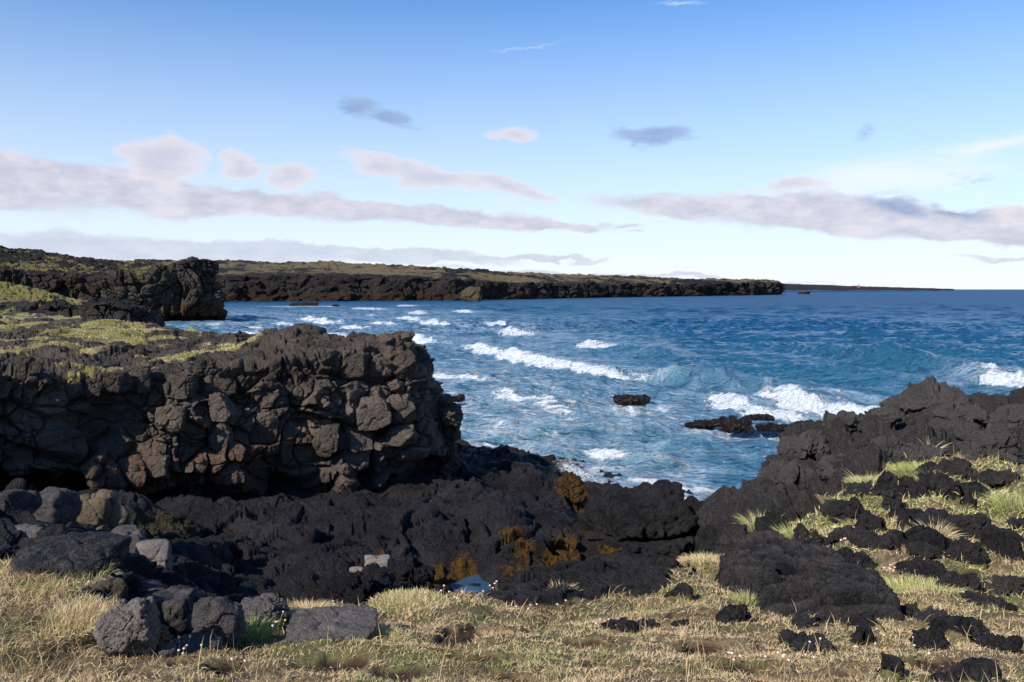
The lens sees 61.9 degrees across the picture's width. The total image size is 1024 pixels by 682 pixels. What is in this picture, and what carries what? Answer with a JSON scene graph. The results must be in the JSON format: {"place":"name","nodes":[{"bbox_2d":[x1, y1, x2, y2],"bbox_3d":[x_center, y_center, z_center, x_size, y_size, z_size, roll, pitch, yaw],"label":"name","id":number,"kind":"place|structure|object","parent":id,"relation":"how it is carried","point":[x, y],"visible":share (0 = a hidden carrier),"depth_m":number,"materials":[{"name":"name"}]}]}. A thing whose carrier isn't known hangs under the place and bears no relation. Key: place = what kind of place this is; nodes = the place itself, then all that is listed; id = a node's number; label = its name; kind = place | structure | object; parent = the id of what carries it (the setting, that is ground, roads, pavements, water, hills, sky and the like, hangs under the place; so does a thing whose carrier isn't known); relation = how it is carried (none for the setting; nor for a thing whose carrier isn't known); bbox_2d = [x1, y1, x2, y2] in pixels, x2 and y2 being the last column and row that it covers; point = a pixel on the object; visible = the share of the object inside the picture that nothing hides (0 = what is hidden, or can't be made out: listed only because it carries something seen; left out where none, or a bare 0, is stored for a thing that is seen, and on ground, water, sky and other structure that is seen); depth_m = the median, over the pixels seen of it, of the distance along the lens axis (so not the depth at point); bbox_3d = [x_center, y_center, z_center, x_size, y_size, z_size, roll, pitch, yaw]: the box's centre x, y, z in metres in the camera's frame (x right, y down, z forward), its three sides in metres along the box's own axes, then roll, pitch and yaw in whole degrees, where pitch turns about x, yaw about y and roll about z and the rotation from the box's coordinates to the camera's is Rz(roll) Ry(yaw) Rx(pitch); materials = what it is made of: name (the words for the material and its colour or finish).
{"place":"outdoors","nodes":[
{"label":"outdoors","id":0,"kind":"place"},
{"bbox_2d":[0,281,181,329],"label":"back shore","id":1,"kind":"structure","parent":0,"point":[11,294],"depth_m":175.49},
{"bbox_2d":[5,297,164,326],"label":"ledge","id":2,"kind":"object","parent":1,"relation":"on","point":[102,308],"visible":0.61,"depth_m":122.16,"materials":[{"name":"stone"}]},
{"bbox_2d":[0,245,227,320],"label":"headland","id":3,"kind":"structure","parent":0,"point":[187,289],"depth_m":238.18,"materials":[{"name":"stone"}]},
{"bbox_2d":[0,311,451,498],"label":"cliff","id":4,"kind":"structure","parent":0,"point":[296,394],"depth_m":29.16,"materials":[{"name":"stone"}]},
{"bbox_2d":[16,356,33,379],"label":"cliff block","id":5,"kind":"structure","parent":4,"relation":"on","point":[22,364],"depth_m":24.59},
{"bbox_2d":[81,377,102,397],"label":"cliff block","id":6,"kind":"structure","parent":4,"relation":"on","point":[93,387],"depth_m":25.73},
{"bbox_2d":[102,370,135,394],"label":"cliff block","id":7,"kind":"structure","parent":4,"relation":"on","point":[116,382],"depth_m":25.99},
{"bbox_2d":[0,312,259,380],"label":"clifftop grass","id":8,"kind":"structure","parent":4,"relation":"on","point":[164,336],"depth_m":39.12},
{"bbox_2d":[123,365,152,393],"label":"cliff block","id":9,"kind":"structure","parent":4,"relation":"on","point":[141,378],"depth_m":26.55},
{"bbox_2d":[142,455,170,479],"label":"cliff block","id":10,"kind":"structure","parent":4,"relation":"on","point":[156,467],"depth_m":26.38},
{"bbox_2d":[155,405,188,432],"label":"cliff block","id":11,"kind":"structure","parent":4,"relation":"on","point":[170,419],"depth_m":26.61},
{"bbox_2d":[165,373,198,398],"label":"cliff block","id":12,"kind":"structure","parent":4,"relation":"on","point":[184,385],"depth_m":26.95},
{"bbox_2d":[194,356,215,375],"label":"cliff block","id":13,"kind":"structure","parent":4,"relation":"on","point":[204,364],"depth_m":27.94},
{"bbox_2d":[198,375,237,398],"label":"cliff block","id":14,"kind":"structure","parent":4,"relation":"on","point":[210,384],"depth_m":27.91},
{"bbox_2d":[208,422,233,449],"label":"cliff block","id":15,"kind":"structure","parent":4,"relation":"on","point":[220,435],"depth_m":27.57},
{"bbox_2d":[208,393,236,421],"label":"cliff block","id":16,"kind":"structure","parent":4,"relation":"attached to","point":[222,407],"depth_m":27.41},
{"bbox_2d":[312,424,340,456],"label":"cliff block","id":17,"kind":"structure","parent":4,"relation":"on","point":[326,441],"depth_m":29.30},
{"bbox_2d":[340,352,369,380],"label":"cliff block","id":18,"kind":"structure","parent":4,"relation":"on","point":[356,367],"depth_m":30.35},
{"bbox_2d":[340,448,369,470],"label":"cliff block","id":19,"kind":"structure","parent":4,"relation":"on","point":[357,461],"depth_m":30.07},
{"bbox_2d":[356,396,391,430],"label":"cliff block","id":20,"kind":"structure","parent":4,"relation":"attached to","point":[374,412],"depth_m":29.91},
{"bbox_2d":[384,423,416,446],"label":"cliff block","id":21,"kind":"structure","parent":4,"relation":"on","point":[399,435],"depth_m":30.43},
{"bbox_2d":[390,399,415,423],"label":"cliff block","id":22,"kind":"structure","parent":4,"relation":"attached to","point":[403,411],"depth_m":30.56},
{"bbox_2d":[392,349,417,379],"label":"cliff block","id":23,"kind":"structure","parent":4,"relation":"on","point":[404,364],"depth_m":31.16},
{"bbox_2d":[433,395,463,475],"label":"cliff block","id":24,"kind":"structure","parent":4,"relation":"on","point":[449,417],"depth_m":33.08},
{"bbox_2d":[134,259,785,301],"bbox_3d":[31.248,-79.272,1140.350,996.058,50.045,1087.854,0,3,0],"label":"coast","id":25,"kind":"structure","parent":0,"point":[259,281],"depth_m":772.61},
{"bbox_2d":[0,382,1023,681],"bbox_3d":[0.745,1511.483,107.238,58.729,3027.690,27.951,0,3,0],"label":"ground","id":26,"kind":"structure","parent":0,"point":[618,572],"depth_m":6.32,"materials":[{"name":"plant"}]},
{"bbox_2d":[0,555,121,599],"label":"grass tuft","id":27,"kind":"object","parent":26,"relation":"on","point":[76,580],"visible":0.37,"depth_m":5.11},
{"bbox_2d":[9,590,118,641],"bbox_3d":[-2.507,1.513,4.719,0.740,0.099,0.724,2,4,27],"label":"grass tuft","id":28,"kind":"object","parent":26,"relation":"on","point":[65,614],"visible":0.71,"depth_m":4.70,"materials":[{"name":"plant"}]},
{"bbox_2d":[8,531,131,582],"bbox_3d":[-2.886,1.377,5.506,0.665,0.189,0.626,0,3,-1],"label":"boulder","id":29,"kind":"object","parent":26,"relation":"on","point":[74,553],"visible":0.91,"depth_m":5.38,"materials":[{"name":"stone"}]},
{"bbox_2d":[92,596,160,655],"bbox_3d":[-2.037,1.505,4.487,0.333,0.280,0.270,0,4,-8],"label":"boulder","id":30,"kind":"object","parent":26,"relation":"on","point":[123,625],"visible":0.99,"depth_m":4.41,"materials":[{"name":"stone"}]},
{"bbox_2d":[153,624,170,651],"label":"boulder","id":31,"kind":"object","parent":26,"relation":"on","point":[165,637],"visible":0.38,"depth_m":4.61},
{"bbox_2d":[156,644,176,658],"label":"boulder","id":32,"kind":"object","parent":26,"relation":"on","point":[167,651],"visible":0.96,"depth_m":4.48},
{"bbox_2d":[168,631,222,655],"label":"boulder","id":33,"kind":"object","parent":26,"relation":"on","point":[197,638],"visible":0.66,"depth_m":4.72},
{"bbox_2d":[191,596,244,648],"bbox_3d":[-1.719,1.627,4.968,0.297,0.291,0.258,0,3,-5],"label":"boulder","id":34,"kind":"object","parent":26,"relation":"on","point":[220,616],"visible":0.75,"depth_m":4.89,"materials":[{"name":"stone"}]},
{"bbox_2d":[240,616,285,641],"bbox_3d":[-1.559,1.733,5.187,0.378,0.120,0.346,0,3,0],"label":"plant","id":35,"kind":"object","parent":26,"relation":"on","point":[263,630],"visible":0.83,"depth_m":5.18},
{"bbox_2d":[240,592,290,627],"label":"boulder","id":36,"kind":"object","parent":26,"relation":"on","point":[270,605],"visible":0.82,"depth_m":5.45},
{"bbox_2d":[287,597,338,617],"bbox_3d":[-1.395,1.826,5.767,0.525,0.124,0.543,0,3,0],"label":"grass tuft","id":37,"kind":"object","parent":26,"relation":"on","point":[304,605],"visible":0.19,"depth_m":5.87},
{"bbox_2d":[284,604,377,644],"bbox_3d":[-1.124,1.798,5.342,0.563,0.171,0.524,0,3,-8],"label":"boulder","id":38,"kind":"object","parent":26,"relation":"on","point":[342,622],"visible":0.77,"depth_m":5.25,"materials":[{"name":"stone"}]},
{"bbox_2d":[0,439,707,639],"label":"rock shelf","id":39,"kind":"object","parent":26,"relation":"on","point":[485,514],"visible":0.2,"depth_m":25.02,"materials":[{"name":"stone"}]},
{"bbox_2d":[0,489,42,516],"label":"boulder","id":40,"kind":"object","parent":39,"relation":"on","point":[22,500],"visible":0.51,"depth_m":12.44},
{"bbox_2d":[15,524,49,537],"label":"boulder","id":41,"kind":"object","parent":39,"relation":"on","point":[29,531],"visible":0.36,"depth_m":11.42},
{"bbox_2d":[32,487,82,524],"bbox_3d":[-8.962,3.268,16.586,0.881,0.870,0.834,0,3,0],"label":"boulder","id":42,"kind":"object","parent":39,"relation":"on","point":[61,506],"visible":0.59,"depth_m":16.36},
{"bbox_2d":[76,489,120,531],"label":"boulder","id":43,"kind":"object","parent":39,"relation":"on","point":[101,511],"visible":0.53,"depth_m":18.11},
{"bbox_2d":[86,576,128,599],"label":"boulder","id":44,"kind":"object","parent":39,"relation":"on","point":[114,586],"visible":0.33,"depth_m":10.78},
{"bbox_2d":[111,524,147,552],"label":"boulder","id":45,"kind":"object","parent":39,"relation":"on","point":[135,533],"visible":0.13,"depth_m":16.60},
{"bbox_2d":[133,579,168,597],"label":"boulder","id":46,"kind":"object","parent":39,"relation":"on","point":[151,587],"visible":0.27,"depth_m":11.99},
{"bbox_2d":[135,539,173,570],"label":"boulder","id":47,"kind":"object","parent":39,"relation":"on","point":[159,551],"visible":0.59,"depth_m":15.99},
{"bbox_2d":[141,588,193,637],"bbox_3d":[-4.619,3.693,11.391,0.667,0.623,0.650,0,3,-6],"label":"boulder","id":48,"kind":"object","parent":39,"relation":"on","point":[175,607],"visible":0.56,"depth_m":11.23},
{"bbox_2d":[169,584,206,603],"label":"boulder","id":49,"kind":"object","parent":39,"relation":"on","point":[198,594],"visible":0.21,"depth_m":14.98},
{"bbox_2d":[301,563,395,605],"bbox_3d":[-3.726,5.678,19.333,2.034,1.114,1.940,0,3,0],"label":"lava lump","id":50,"kind":"object","parent":39,"relation":"on","point":[364,584],"visible":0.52,"depth_m":18.98,"materials":[{"name":"stone"}]},
{"bbox_2d":[364,554,390,572],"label":"pale stone","id":51,"kind":"object","parent":39,"relation":"on","point":[382,560],"visible":0.66,"depth_m":20.59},
{"bbox_2d":[389,552,435,584],"bbox_3d":[-2.619,6.106,22.488,1.125,0.990,1.037,2,4,36],"label":"lava lump","id":52,"kind":"object","parent":39,"relation":"on","point":[410,568],"visible":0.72,"depth_m":22.30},
{"bbox_2d":[449,575,491,593],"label":"tide pool","id":53,"kind":"structure","parent":39,"relation":"on","point":[462,584],"depth_m":23.26,"materials":[{"name":"blue liquid"}]},
{"bbox_2d":[553,471,589,509],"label":"seaweed rock","id":54,"kind":"object","parent":39,"relation":"on","point":[572,487],"visible":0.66,"depth_m":32.62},
{"bbox_2d":[578,479,703,559],"bbox_3d":[4.461,6.011,27.250,4.733,3.085,4.250,0,3,0],"label":"lava outcrop","id":55,"kind":"object","parent":39,"relation":"on","point":[658,518],"visible":0.53,"depth_m":25.90,"materials":[{"name":"stone"}]},
{"bbox_2d":[371,620,411,643],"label":"grass tuft","id":56,"kind":"object","parent":26,"relation":"on","point":[386,631],"visible":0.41,"depth_m":5.32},
{"bbox_2d":[365,585,451,616],"bbox_3d":[-0.803,2.002,6.568,0.708,0.074,0.709,0,3,0],"label":"grass tuft","id":57,"kind":"object","parent":26,"relation":"on","point":[411,598],"visible":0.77,"depth_m":6.62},
{"bbox_2d":[676,550,718,570],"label":"grass tuft","id":58,"kind":"object","parent":26,"relation":"on","point":[696,560],"visible":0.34,"depth_m":9.82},
{"bbox_2d":[714,523,748,555],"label":"lava rock","id":59,"kind":"object","parent":26,"relation":"on","point":[730,537],"visible":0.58,"depth_m":10.45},
{"bbox_2d":[714,604,752,623],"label":"lava rock","id":60,"kind":"object","parent":26,"relation":"on","point":[731,613],"visible":0.86,"depth_m":6.41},
{"bbox_2d":[728,589,759,608],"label":"grass tuft","id":61,"kind":"object","parent":26,"relation":"on","point":[747,599],"visible":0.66,"depth_m":7.25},
{"bbox_2d":[731,509,792,532],"bbox_3d":[3.462,2.510,11.895,0.914,0.355,0.869,0,3,0],"label":"grass tuft","id":62,"kind":"object","parent":26,"relation":"on","point":[750,528],"visible":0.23,"depth_m":11.92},
{"bbox_2d":[754,508,792,535],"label":"lava rock","id":63,"kind":"object","parent":26,"relation":"on","point":[771,517],"visible":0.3,"depth_m":11.12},
{"bbox_2d":[756,459,815,484],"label":"lava rock","id":64,"kind":"object","parent":26,"relation":"on","point":[786,472],"visible":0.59,"depth_m":16.13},
{"bbox_2d":[778,628,806,645],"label":"lava rock","id":65,"kind":"object","parent":26,"relation":"on","point":[788,636],"visible":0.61,"depth_m":5.27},
{"bbox_2d":[776,429,830,458],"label":"lava rock","id":66,"kind":"object","parent":26,"relation":"on","point":[811,443],"visible":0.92,"depth_m":17.80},
{"bbox_2d":[790,613,831,626],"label":"lava rock","id":67,"kind":"object","parent":26,"relation":"on","point":[796,619],"visible":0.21,"depth_m":6.05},
{"bbox_2d":[711,529,913,623],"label":"lava slab","id":68,"kind":"structure","parent":26,"relation":"on","point":[777,572],"depth_m":7.17,"materials":[{"name":"stone"}]},
{"bbox_2d":[793,523,831,546],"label":"lava rock","id":69,"kind":"object","parent":26,"relation":"on","point":[801,530],"visible":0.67,"depth_m":10.13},
{"bbox_2d":[789,632,836,653],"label":"lava rock","id":70,"kind":"object","parent":26,"relation":"on","point":[798,644],"visible":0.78,"depth_m":5.07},
{"bbox_2d":[816,452,845,478],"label":"lava rock","id":71,"kind":"object","parent":26,"relation":"on","point":[825,469],"visible":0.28,"depth_m":15.22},
{"bbox_2d":[822,410,860,432],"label":"lava rock","id":72,"kind":"object","parent":26,"relation":"on","point":[850,419],"visible":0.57,"depth_m":18.91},
{"bbox_2d":[828,496,864,523],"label":"lava rock","id":73,"kind":"object","parent":26,"relation":"on","point":[852,507],"visible":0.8,"depth_m":11.64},
{"bbox_2d":[833,524,866,541],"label":"lava rock","id":74,"kind":"object","parent":26,"relation":"on","point":[845,531],"visible":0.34,"depth_m":10.35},
{"bbox_2d":[835,546,881,569],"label":"lava rock","id":75,"kind":"object","parent":26,"relation":"on","point":[864,559],"visible":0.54,"depth_m":8.96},
{"bbox_2d":[853,510,887,530],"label":"lava rock","id":76,"kind":"object","parent":26,"relation":"on","point":[868,520],"visible":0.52,"depth_m":10.65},
{"bbox_2d":[848,530,897,550],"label":"lava rock","id":77,"kind":"object","parent":26,"relation":"on","point":[873,540],"visible":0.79,"depth_m":9.78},
{"bbox_2d":[870,406,906,426],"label":"lava rock","id":78,"kind":"object","parent":26,"relation":"on","point":[892,416],"visible":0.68,"depth_m":19.16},
{"bbox_2d":[870,435,908,455],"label":"lava rock","id":79,"kind":"object","parent":26,"relation":"on","point":[891,444],"visible":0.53,"depth_m":16.37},
{"bbox_2d":[881,489,901,510],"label":"lava rock","id":80,"kind":"object","parent":26,"relation":"on","point":[892,499],"visible":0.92,"depth_m":12.09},
{"bbox_2d":[885,507,923,518],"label":"lava rock","id":81,"kind":"object","parent":26,"relation":"on","point":[899,511],"visible":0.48,"depth_m":11.51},
{"bbox_2d":[897,512,937,530],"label":"lava rock","id":82,"kind":"object","parent":26,"relation":"on","point":[921,515],"visible":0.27,"depth_m":10.72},
{"bbox_2d":[893,444,946,462],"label":"lava rock","id":83,"kind":"object","parent":26,"relation":"on","point":[917,453],"visible":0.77,"depth_m":15.53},
{"bbox_2d":[893,556,946,578],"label":"lava rock","id":84,"kind":"object","parent":26,"relation":"on","point":[930,568],"visible":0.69,"depth_m":8.42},
{"bbox_2d":[905,540,940,559],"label":"lava rock","id":85,"kind":"object","parent":26,"relation":"on","point":[923,549],"visible":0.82,"depth_m":9.35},
{"bbox_2d":[886,460,961,478],"bbox_3d":[7.138,2.205,14.747,1.388,0.191,1.376,0,3,0],"label":"grass tuft","id":86,"kind":"object","parent":26,"relation":"on","point":[900,469],"visible":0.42,"depth_m":14.82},
{"bbox_2d":[879,375,971,416],"bbox_3d":[9.982,1.390,20.421,2.082,1.184,2.015,-2,4,-24],"label":"lava rock","id":87,"kind":"object","parent":26,"relation":"on","point":[926,393],"visible":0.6,"depth_m":20.07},
{"bbox_2d":[908,627,950,651],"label":"lava rock","id":88,"kind":"object","parent":26,"relation":"on","point":[927,638],"visible":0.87,"depth_m":5.15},
{"bbox_2d":[912,606,947,624],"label":"lava rock","id":89,"kind":"object","parent":26,"relation":"on","point":[925,613],"visible":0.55,"depth_m":6.26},
{"bbox_2d":[883,573,977,596],"bbox_3d":[3.594,2.181,7.425,1.011,0.115,1.016,0,3,0],"label":"grass tuft","id":90,"kind":"object","parent":26,"relation":"on","point":[929,584],"visible":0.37,"depth_m":7.61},
{"bbox_2d":[918,470,953,495],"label":"lava rock","id":91,"kind":"object","parent":26,"relation":"on","point":[938,481],"visible":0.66,"depth_m":13.40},
{"bbox_2d":[906,516,970,537],"bbox_3d":[5.173,2.289,10.434,0.712,0.282,0.752,0,3,0],"label":"grass tuft","id":92,"kind":"object","parent":26,"relation":"on","point":[943,531],"visible":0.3,"depth_m":10.44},
{"bbox_2d":[928,417,980,432],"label":"lava rock","id":93,"kind":"object","parent":26,"relation":"on","point":[943,424],"visible":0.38,"depth_m":17.37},
{"bbox_2d":[936,457,977,480],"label":"lava rock","id":94,"kind":"object","parent":26,"relation":"on","point":[956,466],"visible":0.77,"depth_m":14.32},
{"bbox_2d":[924,507,991,530],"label":"lava rock","id":95,"kind":"object","parent":26,"relation":"on","point":[979,521],"visible":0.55,"depth_m":10.61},
{"bbox_2d":[935,570,982,590],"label":"lava rock","id":96,"kind":"object","parent":26,"relation":"on","point":[954,578],"visible":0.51,"depth_m":7.60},
{"bbox_2d":[930,399,988,429],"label":"lava rock","id":97,"kind":"object","parent":26,"relation":"on","point":[975,413],"visible":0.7,"depth_m":18.53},
{"bbox_2d":[943,538,988,562],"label":"lava rock","id":98,"kind":"object","parent":26,"relation":"on","point":[967,548],"visible":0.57,"depth_m":9.00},
{"bbox_2d":[960,481,989,498],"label":"lava rock","id":99,"kind":"object","parent":26,"relation":"on","point":[974,487],"visible":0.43,"depth_m":12.98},
{"bbox_2d":[961,615,989,638],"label":"lava rock","id":100,"kind":"object","parent":26,"relation":"on","point":[975,631],"visible":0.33,"depth_m":5.54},
{"bbox_2d":[960,590,1004,606],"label":"lava rock","id":101,"kind":"object","parent":26,"relation":"on","point":[980,598],"visible":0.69,"depth_m":7.08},
{"bbox_2d":[953,422,1023,463],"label":"lava rock","id":102,"kind":"object","parent":26,"relation":"on","point":[995,439],"visible":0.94,"depth_m":15.40,"materials":[{"name":"stone"}]},
{"bbox_2d":[973,468,1020,485],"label":"lava rock","id":103,"kind":"object","parent":26,"relation":"on","point":[989,476],"visible":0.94,"depth_m":13.94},
{"bbox_2d":[974,630,1023,654],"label":"lava rock","id":104,"kind":"object","parent":26,"relation":"on","point":[1002,643],"visible":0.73,"depth_m":5.04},
{"bbox_2d":[978,487,1023,511],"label":"grass tuft","id":105,"kind":"object","parent":26,"relation":"on","point":[1004,503],"visible":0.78,"depth_m":12.11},
{"bbox_2d":[985,400,1023,428],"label":"lava rock","id":106,"kind":"object","parent":26,"relation":"on","point":[1010,415],"visible":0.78,"depth_m":18.56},
{"bbox_2d":[991,575,1023,597],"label":"lava rock","id":107,"kind":"object","parent":26,"relation":"on","point":[1006,585],"visible":0.85,"depth_m":7.55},
{"bbox_2d":[998,547,1023,562],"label":"lava rock","id":108,"kind":"object","parent":26,"relation":"on","point":[1014,554],"visible":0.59,"depth_m":9.21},
{"bbox_2d":[0,445,1023,681],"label":"grass","id":109,"kind":"structure","parent":0,"point":[16,676],"depth_m":4.94,"materials":[{"name":"plant"}]},
{"bbox_2d":[0,0,1023,288],"label":"sky","id":110,"kind":"structure","parent":0,"point":[878,143],"materials":[{"name":"blue"}]},
{"bbox_2d":[164,289,1023,500],"bbox_3d":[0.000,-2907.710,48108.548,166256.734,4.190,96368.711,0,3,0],"label":"sea","id":111,"kind":"structure","parent":0,"point":[546,376],"depth_m":108.46,"materials":[{"name":"liquid"}]},
{"bbox_2d":[460,286,482,300],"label":"sea stack","id":112,"kind":"object","parent":111,"relation":"in","point":[471,293],"visible":0.92,"depth_m":635.14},
{"bbox_2d":[613,394,650,404],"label":"sea rock","id":113,"kind":"object","parent":111,"relation":"in","point":[637,399],"visible":1,"depth_m":67.98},
{"bbox_2d":[684,419,719,427],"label":"sea rock","id":114,"kind":"object","parent":111,"relation":"in","point":[709,423],"visible":0.73,"depth_m":56.56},
{"bbox_2d":[718,415,754,433],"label":"sea rock","id":115,"kind":"object","parent":111,"relation":"in","point":[732,424],"visible":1,"depth_m":54.86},
{"bbox_2d":[754,422,788,431],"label":"sea rock","id":116,"kind":"object","parent":111,"relation":"in","point":[770,427],"visible":0.83,"depth_m":55.06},
{"bbox_2d":[783,283,953,290],"bbox_3d":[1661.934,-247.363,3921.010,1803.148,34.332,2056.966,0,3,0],"label":"farthest coast","id":117,"kind":"structure","parent":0,"point":[804,287],"depth_m":3286.57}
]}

